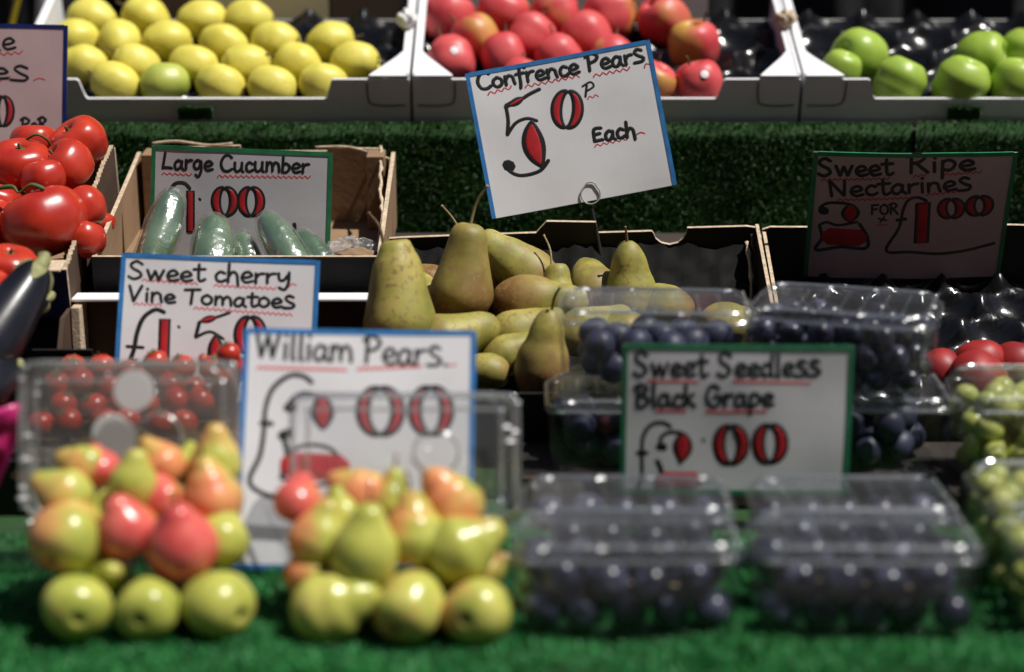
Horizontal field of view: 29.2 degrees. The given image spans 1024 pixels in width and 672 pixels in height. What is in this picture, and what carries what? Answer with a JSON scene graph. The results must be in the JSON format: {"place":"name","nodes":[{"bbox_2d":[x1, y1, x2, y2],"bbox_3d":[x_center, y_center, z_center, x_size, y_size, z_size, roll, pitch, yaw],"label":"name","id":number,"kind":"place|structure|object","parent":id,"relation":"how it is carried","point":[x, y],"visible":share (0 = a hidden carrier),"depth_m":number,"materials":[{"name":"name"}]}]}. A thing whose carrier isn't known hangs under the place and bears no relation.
{"place":"outdoors","nodes":[
{"label":"outdoors","id":0,"kind":"place"},
{"bbox_2d":[331,0,399,18],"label":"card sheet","id":1,"kind":"object","parent":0,"point":[376,9],"depth_m":2.86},
{"bbox_3d":[-0.095,0.143,1.724,0.207,0.168,0.137,0,14,0],"label":"pear tub","id":2,"kind":"object","parent":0,"visible":0},
{"bbox_2d":[312,468,381,505],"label":"william pear","id":3,"kind":"object","parent":2,"relation":"in","point":[354,483],"visible":0.54,"depth_m":1.68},
{"bbox_2d":[387,471,441,566],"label":"william pear","id":4,"kind":"object","parent":2,"relation":"in","point":[414,519],"visible":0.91,"depth_m":1.64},
{"bbox_2d":[415,566,456,594],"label":"william pear","id":5,"kind":"object","parent":2,"relation":"in","point":[447,589],"visible":0.09,"depth_m":1.66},
{"bbox_2d":[427,508,519,585],"bbox_3d":[-0.037,0.180,1.652,0.076,0.061,0.061,4,14,15],"label":"william pear","id":6,"kind":"object","parent":5,"relation":"on","point":[461,549],"visible":0.98,"depth_m":1.63,"materials":[{"name":"food"}]},
{"bbox_2d":[411,458,484,518],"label":"william pear","id":7,"kind":"object","parent":2,"relation":"in","point":[446,492],"visible":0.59,"depth_m":1.67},
{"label":"ground","id":8,"kind":"structure","parent":0,"visible":0},
{"bbox_2d":[91,105,916,466],"bbox_3d":[0.000,0.316,2.454,2.600,1.085,1.790,0,14,0],"label":"counter","id":9,"kind":"object","parent":8,"relation":"on","point":[669,237],"depth_m":2.57,"materials":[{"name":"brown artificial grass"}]},
{"bbox_2d":[26,277,93,348],"bbox_3d":[-0.689,-0.005,2.293,0.370,0.085,0.212,0,14,0],"label":"support crate","id":10,"kind":"object","parent":9,"relation":"on","point":[45,333],"visible":0.1,"depth_m":2.19,"materials":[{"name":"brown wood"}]},
{"bbox_2d":[39,145,118,317],"bbox_3d":[-0.684,-0.126,2.271,0.400,0.093,0.317,0,26,0],"label":"tomato box","id":11,"kind":"object","parent":10,"relation":"on","point":[70,269],"visible":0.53,"depth_m":2.20,"materials":[{"name":"cardboard"}]},
{"bbox_2d":[0,138,47,194],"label":"beef tomato","id":12,"kind":"object","parent":11,"relation":"in","point":[17,155],"visible":0.77,"depth_m":2.26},
{"bbox_2d":[0,24,67,140],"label":"price sign","id":13,"kind":"object","parent":11,"relation":"attached to","point":[33,71],"visible":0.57,"depth_m":2.43,"materials":[{"name":"white"}]},
{"bbox_2d":[0,185,87,256],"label":"beef tomato","id":14,"kind":"object","parent":11,"relation":"in","point":[50,219],"visible":0.87,"depth_m":2.17,"materials":[{"name":"food"}]},
{"bbox_2d":[45,138,94,188],"bbox_3d":[-0.521,-0.198,2.290,0.067,0.055,0.071,-27,33,29],"label":"beef tomato","id":15,"kind":"object","parent":11,"relation":"in","point":[73,158],"visible":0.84,"depth_m":2.27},
{"bbox_2d":[48,115,107,164],"bbox_3d":[-0.517,-0.229,2.343,0.072,0.056,0.069,-13,39,32],"label":"beef tomato","id":16,"kind":"object","parent":11,"relation":"in","point":[88,132],"visible":0.69,"depth_m":2.32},
{"bbox_2d":[35,0,418,123],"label":"apple box","id":17,"kind":"object","parent":9,"relation":"on","point":[384,92],"visible":0.32,"depth_m":2.57,"materials":[{"name":"white cardboard"}]},
{"bbox_2d":[87,61,139,96],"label":"yellow apple","id":18,"kind":"object","parent":17,"relation":"in","point":[112,79],"visible":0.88,"depth_m":2.58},
{"bbox_2d":[139,63,189,96],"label":"yellow apple","id":19,"kind":"object","parent":17,"relation":"in","point":[164,79],"visible":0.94,"depth_m":2.58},
{"bbox_2d":[142,20,192,62],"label":"yellow apple","id":20,"kind":"object","parent":17,"relation":"in","point":[163,40],"visible":0.7,"depth_m":2.68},
{"bbox_2d":[177,0,224,41],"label":"yellow apple","id":21,"kind":"object","parent":17,"relation":"in","point":[195,18],"visible":0.71,"depth_m":2.74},
{"bbox_2d":[195,63,247,96],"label":"yellow apple","id":22,"kind":"object","parent":17,"relation":"in","point":[217,80],"visible":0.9,"depth_m":2.58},
{"bbox_2d":[224,0,273,43],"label":"yellow apple","id":23,"kind":"object","parent":17,"relation":"in","point":[245,17],"visible":0.59,"depth_m":2.74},
{"bbox_2d":[247,65,297,96],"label":"yellow apple","id":24,"kind":"object","parent":17,"relation":"in","point":[269,81],"visible":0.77,"depth_m":2.58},
{"bbox_2d":[265,41,321,85],"bbox_3d":[-0.289,-0.366,2.648,0.066,0.060,0.061,8,16,30],"label":"yellow apple","id":25,"kind":"object","parent":17,"relation":"in","point":[294,59],"visible":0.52,"depth_m":2.62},
{"bbox_2d":[298,63,346,96],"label":"yellow apple","id":26,"kind":"object","parent":17,"relation":"in","point":[315,80],"visible":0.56,"depth_m":2.58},
{"bbox_2d":[306,21,363,63],"bbox_3d":[-0.249,-0.404,2.705,0.070,0.060,0.062,-8,16,-29],"label":"yellow apple","id":27,"kind":"object","parent":17,"relation":"in","point":[325,40],"visible":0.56,"depth_m":2.68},
{"bbox_2d":[330,41,385,77],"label":"yellow apple","id":28,"kind":"object","parent":17,"relation":"in","point":[354,59],"visible":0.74,"depth_m":2.63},
{"bbox_2d":[99,120,913,232],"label":"artificial grass","id":29,"kind":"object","parent":9,"relation":"on","point":[790,187],"visible":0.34,"depth_m":2.57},
{"bbox_2d":[0,527,1023,671],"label":"front turf","id":30,"kind":"structure","parent":9,"relation":"on","point":[259,638],"depth_m":1.62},
{"bbox_2d":[16,360,240,516],"bbox_3d":[-0.343,0.129,1.723,0.202,0.196,0.143,0,14,0],"label":"pear tub","id":31,"kind":"object","parent":30,"relation":"on","point":[62,404],"visible":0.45,"depth_m":1.77,"materials":[{"name":"clear plastic"}]},
{"bbox_2d":[92,486,109,518],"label":"william pear","id":32,"kind":"object","parent":31,"relation":"in","point":[101,496],"visible":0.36,"depth_m":1.68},
{"bbox_2d":[109,433,156,505],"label":"william pear","id":33,"kind":"object","parent":32,"relation":"on","point":[133,475],"visible":0.69,"depth_m":1.66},
{"bbox_2d":[86,550,131,591],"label":"william pear","id":34,"kind":"object","parent":31,"relation":"in","point":[110,574],"visible":0.89,"depth_m":1.64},
{"bbox_2d":[97,484,156,558],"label":"william pear","id":35,"kind":"object","parent":34,"relation":"on","point":[125,523],"visible":0.94,"depth_m":1.64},
{"bbox_2d":[96,418,136,458],"bbox_3d":[-0.349,0.090,1.733,0.036,0.036,0.002,0,0,0],"label":"round sticker","id":36,"kind":"object","parent":31,"relation":"attached to","point":[117,437],"visible":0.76,"depth_m":1.73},
{"bbox_2d":[113,370,153,410],"bbox_3d":[-0.334,0.048,1.735,0.036,0.036,0.002,0,0,0],"label":"round sticker","id":37,"kind":"object","parent":31,"relation":"attached to","point":[133,390],"visible":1,"depth_m":1.73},
{"bbox_2d":[133,427,185,481],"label":"william pear","id":38,"kind":"object","parent":31,"relation":"in","point":[166,459],"visible":0.81,"depth_m":1.69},
{"bbox_2d":[188,406,241,480],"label":"william pear","id":39,"kind":"object","parent":31,"relation":"in","point":[219,446],"visible":0.62,"depth_m":1.69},
{"bbox_2d":[205,512,249,567],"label":"william pear","id":40,"kind":"object","parent":31,"relation":"in","point":[233,537],"visible":0.46,"depth_m":1.66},
{"bbox_2d":[183,438,243,516],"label":"william pear","id":41,"kind":"object","parent":40,"relation":"on","point":[213,486],"visible":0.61,"depth_m":1.67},
{"bbox_2d":[114,575,181,641],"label":"william pear","id":42,"kind":"object","parent":30,"relation":"on","point":[147,608],"visible":0.99,"depth_m":1.61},
{"bbox_2d":[177,571,255,639],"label":"william pear","id":43,"kind":"object","parent":30,"relation":"on","point":[216,605],"visible":0.97,"depth_m":1.61,"materials":[{"name":"food"}]},
{"bbox_2d":[144,489,218,579],"bbox_3d":[-0.278,0.162,1.639,0.062,0.080,0.063,-10,17,-13],"label":"william pear","id":44,"kind":"object","parent":43,"relation":"on","point":[181,540],"visible":1,"depth_m":1.62,"materials":[{"name":"food"}]},
{"bbox_2d":[372,567,444,644],"bbox_3d":[-0.084,0.222,1.634,0.059,0.056,0.071,-22,21,32],"label":"william pear","id":45,"kind":"object","parent":30,"relation":"on","point":[407,608],"visible":1,"depth_m":1.61,"materials":[{"name":"food"}]},
{"bbox_3d":[0.096,0.201,1.659,0.195,0.084,0.103,0,14,-1],"label":"grape punnet","id":46,"kind":"object","parent":30,"relation":"on","visible":0},
{"bbox_2d":[518,534,732,631],"bbox_3d":[0.096,0.208,1.663,0.181,0.067,0.097,0,14,-1],"label":"grape bunch","id":47,"kind":"object","parent":46,"relation":"in","point":[609,581],"visible":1,"depth_m":1.63,"materials":[{"name":"food"}]},
{"bbox_3d":[0.294,0.201,1.657,0.192,0.084,0.103,0,14,1],"label":"grape punnet","id":48,"kind":"object","parent":30,"relation":"on","visible":0},
{"bbox_2d":[748,533,970,634],"bbox_3d":[0.294,0.210,1.661,0.181,0.068,0.100,0,14,1],"label":"grape bunch","id":49,"kind":"object","parent":48,"relation":"in","point":[897,589],"visible":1,"depth_m":1.62,"materials":[{"name":"food"}]},
{"bbox_2d":[0,462,1023,671],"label":"turf base","id":50,"kind":"object","parent":9,"relation":"on","point":[499,485],"visible":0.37,"depth_m":1.83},
{"bbox_2d":[0,349,92,515],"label":"aubergine box","id":51,"kind":"object","parent":50,"relation":"on","point":[11,504],"visible":0.07,"depth_m":1.93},
{"bbox_2d":[0,251,53,358],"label":"aubergine","id":52,"kind":"object","parent":51,"relation":"in","point":[26,285],"visible":0.97,"depth_m":1.99,"materials":[{"name":"food"}]},
{"bbox_2d":[41,574,112,641],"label":"william pear","id":53,"kind":"object","parent":50,"relation":"on","point":[76,607],"visible":1,"depth_m":1.61,"materials":[{"name":"food"}]},
{"bbox_2d":[27,500,101,574],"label":"william pear","id":54,"kind":"object","parent":53,"relation":"on","point":[62,538],"visible":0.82,"depth_m":1.63,"materials":[{"name":"food"}]},
{"bbox_2d":[14,469,94,510],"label":"william pear","id":55,"kind":"object","parent":54,"relation":"on","point":[49,488],"visible":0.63,"depth_m":1.66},
{"bbox_2d":[57,293,367,359],"bbox_3d":[-0.320,0.062,2.071,0.337,0.160,0.268,0,14,0],"label":"tomato box","id":56,"kind":"object","parent":50,"relation":"on","point":[88,320],"visible":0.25,"depth_m":2.18,"materials":[{"name":"cardboard"}]},
{"bbox_2d":[115,253,319,405],"bbox_3d":[-0.311,-0.005,2.072,0.211,0.159,0.008,2,-6,0],"label":"price sign","id":57,"kind":"object","parent":56,"relation":"in","point":[194,307],"visible":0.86,"depth_m":2.08,"materials":[{"name":"white"}]},
{"bbox_2d":[283,556,331,591],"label":"william pear","id":58,"kind":"object","parent":50,"relation":"on","point":[296,572],"visible":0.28,"depth_m":1.64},
{"bbox_2d":[288,481,342,565],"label":"william pear","id":59,"kind":"object","parent":58,"relation":"on","point":[314,528],"visible":0.92,"depth_m":1.64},
{"bbox_2d":[273,459,322,522],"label":"william pear","id":60,"kind":"object","parent":59,"relation":"on","point":[298,494],"visible":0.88,"depth_m":1.66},
{"bbox_2d":[290,572,379,646],"bbox_3d":[-0.145,0.223,1.627,0.073,0.062,0.064,-17,18,17],"label":"william pear","id":61,"kind":"object","parent":50,"relation":"on","point":[332,608],"visible":0.98,"depth_m":1.61,"materials":[{"name":"food"}]},
{"bbox_2d":[330,481,398,587],"bbox_3d":[-0.122,0.166,1.638,0.058,0.092,0.061,3,9,-17],"label":"william pear","id":62,"kind":"object","parent":61,"relation":"on","point":[364,547],"visible":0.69,"depth_m":1.62,"materials":[{"name":"food"}]},
{"bbox_2d":[233,328,475,569],"bbox_3d":[-0.144,0.104,1.818,0.218,0.228,0.008,1,-15,0],"label":"price sign","id":63,"kind":"object","parent":50,"relation":"on","point":[406,396],"visible":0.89,"depth_m":1.83,"materials":[{"name":"white"}]},
{"bbox_2d":[442,578,512,644],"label":"william pear","id":64,"kind":"object","parent":50,"relation":"on","point":[476,611],"visible":1,"depth_m":1.60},
{"bbox_2d":[620,343,854,494],"bbox_3d":[0.215,0.081,1.882,0.221,0.149,0.007,0,13,0],"label":"price sign","id":65,"kind":"object","parent":50,"relation":"on","point":[707,419],"visible":1,"depth_m":1.88,"materials":[{"name":"white"}]},
{"bbox_2d":[521,442,962,505],"bbox_3d":[0.250,0.141,2.020,0.480,0.030,0.122,0,14,0],"label":"punnet stand","id":66,"kind":"object","parent":50,"relation":"on","point":[565,472],"visible":0.4,"depth_m":1.96,"materials":[{"name":"plastic"}]},
{"bbox_2d":[929,460,979,524],"bbox_3d":[0.517,0.155,1.961,0.180,0.032,0.110,0,14,0],"label":"punnet stand","id":67,"kind":"object","parent":50,"relation":"on","point":[954,480],"visible":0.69,"depth_m":1.92,"materials":[{"name":"plastic"}]},
{"bbox_2d":[376,220,773,461],"bbox_3d":[0.070,-0.002,2.212,0.456,0.118,0.339,0,30,0],"label":"pear box","id":68,"kind":"object","parent":9,"relation":"on","point":[704,267],"visible":0.23,"depth_m":2.32,"materials":[{"name":"cardboard"}]},
{"bbox_2d":[363,211,435,329],"bbox_3d":[-0.126,-0.056,2.115,0.080,0.162,0.080,-8,6,-11],"label":"conference pear","id":69,"kind":"object","parent":68,"relation":"in","point":[398,298],"visible":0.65,"depth_m":2.09,"materials":[{"name":"food"}]},
{"bbox_2d":[429,184,493,313],"bbox_3d":[-0.050,-0.089,2.178,0.073,0.164,0.070,13,9,23],"label":"conference pear","id":70,"kind":"object","parent":68,"relation":"in","point":[461,281],"visible":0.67,"depth_m":2.16,"materials":[{"name":"food"}]},
{"bbox_2d":[430,311,500,353],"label":"conference pear","id":71,"kind":"object","parent":68,"relation":"in","point":[485,326],"visible":0.51,"depth_m":2.12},
{"bbox_2d":[475,353,509,389],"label":"conference pear","id":72,"kind":"object","parent":68,"relation":"in","point":[492,371],"visible":0.59,"depth_m":2.10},
{"bbox_2d":[485,229,554,282],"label":"conference pear","id":73,"kind":"object","parent":68,"relation":"in","point":[509,256],"visible":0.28,"depth_m":2.25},
{"bbox_2d":[492,274,588,316],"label":"conference pear","id":74,"kind":"object","parent":68,"relation":"in","point":[524,291],"visible":0.77,"depth_m":2.19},
{"bbox_2d":[514,286,568,391],"bbox_3d":[0.035,0.007,2.100,0.061,0.128,0.062,-2,13,-34],"label":"conference pear","id":75,"kind":"object","parent":68,"relation":"in","point":[541,364],"visible":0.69,"depth_m":2.08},
{"bbox_2d":[465,40,676,257],"bbox_3d":[0.077,-0.207,2.333,0.223,0.254,0.011,-11,-1,0],"label":"price sign","id":76,"kind":"object","parent":68,"relation":"on","point":[574,128],"visible":1,"depth_m":2.33,"materials":[{"name":"white"}]},
{"bbox_2d":[570,257,609,306],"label":"conference pear","id":77,"kind":"object","parent":68,"relation":"in","point":[589,276],"visible":0.7,"depth_m":2.25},
{"bbox_2d":[563,304,631,356],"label":"conference pear","id":78,"kind":"object","parent":68,"relation":"in","point":[576,318],"visible":0.33,"depth_m":2.17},
{"bbox_2d":[605,226,654,314],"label":"conference pear","id":79,"kind":"object","parent":68,"relation":"in","point":[630,283],"visible":0.64,"depth_m":2.23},
{"bbox_2d":[646,283,694,322],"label":"conference pear","id":80,"kind":"object","parent":68,"relation":"in","point":[668,303],"visible":0.45,"depth_m":2.23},
{"bbox_2d":[698,302,761,344],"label":"conference pear","id":81,"kind":"object","parent":68,"relation":"in","point":[738,318],"visible":0.6,"depth_m":2.22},
{"bbox_2d":[413,0,800,123],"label":"apple box","id":82,"kind":"object","parent":9,"relation":"on","point":[757,63],"visible":0.31,"depth_m":2.58,"materials":[{"name":"cardboard"},{"name":"black plastic"}]},
{"bbox_2d":[425,0,474,38],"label":"pink apple","id":83,"kind":"object","parent":82,"relation":"in","point":[438,12],"visible":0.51,"depth_m":2.74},
{"bbox_2d":[427,27,474,77],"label":"pink apple","id":84,"kind":"object","parent":82,"relation":"in","point":[453,54],"visible":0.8,"depth_m":2.63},
{"bbox_2d":[449,12,498,64],"bbox_3d":[-0.055,-0.416,2.711,0.068,0.079,0.063,-23,8,43],"label":"pink apple","id":85,"kind":"object","parent":82,"relation":"in","point":[476,30],"visible":0.61,"depth_m":2.68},
{"bbox_2d":[481,22,524,69],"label":"pink apple","id":86,"kind":"object","parent":82,"relation":"in","point":[501,49],"visible":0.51,"depth_m":2.64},
{"bbox_2d":[508,6,555,60],"bbox_3d":[0.030,-0.416,2.713,0.065,0.070,0.080,29,72,29],"label":"pink apple","id":87,"kind":"object","parent":82,"relation":"in","point":[531,30],"visible":0.59,"depth_m":2.68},
{"bbox_2d":[560,3,611,51],"bbox_3d":[0.100,-0.420,2.717,0.071,0.080,0.069,-37,-5,-13],"label":"pink apple","id":88,"kind":"object","parent":82,"relation":"in","point":[584,30],"visible":0.54,"depth_m":2.69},
{"bbox_2d":[583,0,635,38],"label":"pink apple","id":89,"kind":"object","parent":82,"relation":"in","point":[620,15],"visible":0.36,"depth_m":2.74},
{"bbox_2d":[633,0,691,49],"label":"pink apple","id":90,"kind":"object","parent":82,"relation":"in","point":[657,21],"visible":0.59,"depth_m":2.73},
{"bbox_2d":[668,10,719,64],"bbox_3d":[0.249,-0.403,2.688,0.072,0.084,0.067,-8,28,-3],"label":"pink apple","id":91,"kind":"object","parent":82,"relation":"in","point":[693,40],"visible":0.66,"depth_m":2.67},
{"bbox_2d":[675,56,722,96],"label":"pink apple","id":92,"kind":"object","parent":82,"relation":"in","point":[701,78],"visible":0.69,"depth_m":2.57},
{"bbox_2d":[761,224,1023,441],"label":"nectarine box","id":93,"kind":"object","parent":9,"relation":"on","point":[962,310],"visible":0.4,"depth_m":2.31,"materials":[{"name":"cardboard"},{"name":"black plastic"}]},
{"bbox_2d":[803,151,1017,278],"bbox_3d":[0.467,-0.142,2.309,0.236,0.167,0.010,0,31,0],"label":"price sign","id":94,"kind":"object","parent":93,"relation":"on","point":[917,215],"visible":1,"depth_m":2.31,"materials":[{"name":"white"}]},
{"bbox_2d":[947,349,1008,395],"bbox_3d":[0.507,0.050,2.136,0.070,0.061,0.068,20,37,-37],"label":"nectarine","id":95,"kind":"object","parent":93,"relation":"in","point":[979,370],"visible":0.61,"depth_m":2.11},
{"bbox_2d":[781,0,1023,125],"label":"apple box","id":96,"kind":"object","parent":9,"relation":"on","point":[828,93],"visible":0.56,"depth_m":2.59,"materials":[{"name":"cardboard"},{"name":"black plastic"}]},
{"bbox_2d":[830,27,888,81],"bbox_3d":[0.466,-0.379,2.660,0.088,0.076,0.072,10,27,-39],"label":"green apple","id":97,"kind":"object","parent":96,"relation":"in","point":[868,49],"visible":0.69,"depth_m":2.64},
{"bbox_2d":[872,55,926,96],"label":"green apple","id":98,"kind":"object","parent":96,"relation":"in","point":[898,76],"visible":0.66,"depth_m":2.57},
{"bbox_2d":[931,55,990,101],"bbox_3d":[0.593,-0.331,2.592,0.073,0.071,0.075,32,24,26],"label":"green apple","id":99,"kind":"object","parent":96,"relation":"in","point":[960,77],"visible":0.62,"depth_m":2.56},
{"bbox_2d":[953,31,1006,75],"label":"green apple","id":100,"kind":"object","parent":96,"relation":"in","point":[987,49],"visible":0.41,"depth_m":2.63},
{"bbox_2d":[989,57,1023,97],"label":"green apple","id":101,"kind":"object","parent":96,"relation":"in","point":[1007,77],"visible":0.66,"depth_m":2.57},
{"bbox_2d":[915,119,1023,223],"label":"artificial grass","id":102,"kind":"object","parent":9,"relation":"on","point":[975,138],"visible":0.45,"depth_m":2.56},
{"bbox_2d":[0,0,1023,23],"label":"back cloth","id":103,"kind":"object","parent":8,"relation":"on","point":[886,9],"depth_m":3.31,"materials":[{"name":"fabric"}]},
{"bbox_3d":[-0.308,-0.026,2.349,0.303,0.098,0.232,0,14,0],"label":"support crate","id":104,"kind":"object","parent":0,"visible":0},
{"bbox_2d":[91,140,396,292],"bbox_3d":[-0.306,-0.145,2.331,0.326,0.110,0.305,0,19,0],"label":"cucumber box","id":105,"kind":"object","parent":104,"relation":"on","point":[363,182],"visible":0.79,"depth_m":2.41,"materials":[{"name":"cardboard"}]},
{"bbox_2d":[136,190,183,253],"bbox_3d":[-0.406,-0.113,2.259,0.048,0.131,0.047,6,-26,24],"label":"wrapped cucumber","id":106,"kind":"object","parent":105,"relation":"in","point":[161,231],"visible":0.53,"depth_m":2.25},
{"bbox_2d":[192,215,233,254],"bbox_3d":[-0.344,-0.092,2.259,0.054,0.055,0.116,1,53,3],"label":"wrapped cucumber","id":107,"kind":"object","parent":105,"relation":"in","point":[213,236],"visible":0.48,"depth_m":2.25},
{"bbox_2d":[150,145,332,254],"bbox_3d":[-0.320,-0.152,2.314,0.213,0.137,0.009,2,8,0],"label":"price sign","id":108,"kind":"object","parent":105,"relation":"in","point":[237,190],"visible":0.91,"depth_m":2.31,"materials":[{"name":"white"}]},
{"bbox_2d":[257,213,306,254],"bbox_3d":[-0.259,-0.094,2.259,0.048,0.047,0.127,-9,55,-32],"label":"wrapped cucumber","id":109,"kind":"object","parent":105,"relation":"in","point":[277,235],"visible":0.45,"depth_m":2.25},
{"bbox_3d":[0.103,0.177,1.761,0.190,0.081,0.104,0,14,1],"label":"grape punnet","id":110,"kind":"object","parent":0,"visible":0},
{"bbox_2d":[531,493,725,585],"bbox_3d":[0.105,0.183,1.763,0.178,0.067,0.097,0,14,1],"label":"grape bunch","id":111,"kind":"object","parent":110,"relation":"in","point":[564,523],"visible":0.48,"depth_m":1.77,"materials":[{"name":"food"}]},
{"bbox_3d":[0.302,0.177,1.759,0.182,0.081,0.103,0,14,-1],"label":"grape punnet","id":112,"kind":"object","parent":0,"visible":0},
{"bbox_2d":[750,493,939,587],"bbox_3d":[0.303,0.183,1.763,0.172,0.068,0.098,0,14,-1],"label":"grape bunch","id":113,"kind":"object","parent":112,"relation":"in","point":[880,516],"visible":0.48,"depth_m":1.77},
{"bbox_3d":[0.335,0.003,1.984,0.189,0.086,0.133,4,15,17],"label":"grape punnet","id":114,"kind":"object","parent":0,"visible":0},
{"bbox_2d":[750,297,935,391],"bbox_3d":[0.336,0.007,1.986,0.177,0.074,0.127,4,15,17],"label":"grape bunch","id":115,"kind":"object","parent":114,"relation":"in","point":[893,346],"visible":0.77,"depth_m":1.94,"materials":[{"name":"food"}]},
{"bbox_3d":[0.519,0.087,1.938,0.169,0.109,0.128,0,14,0],"label":"green grape punnet","id":116,"kind":"object","parent":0,"visible":0},
{"bbox_2d":[948,376,1023,485],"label":"grape bunch","id":117,"kind":"object","parent":116,"relation":"in","point":[989,430],"visible":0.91,"depth_m":1.92,"materials":[{"name":"food"}]},
{"bbox_3d":[0.495,0.168,1.773,0.158,0.098,0.128,0,14,0],"label":"green grape punnet","id":118,"kind":"object","parent":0,"visible":0},
{"bbox_2d":[969,463,1023,589],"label":"grape bunch","id":119,"kind":"object","parent":118,"relation":"in","point":[996,499],"visible":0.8,"depth_m":1.76,"materials":[{"name":"food"}]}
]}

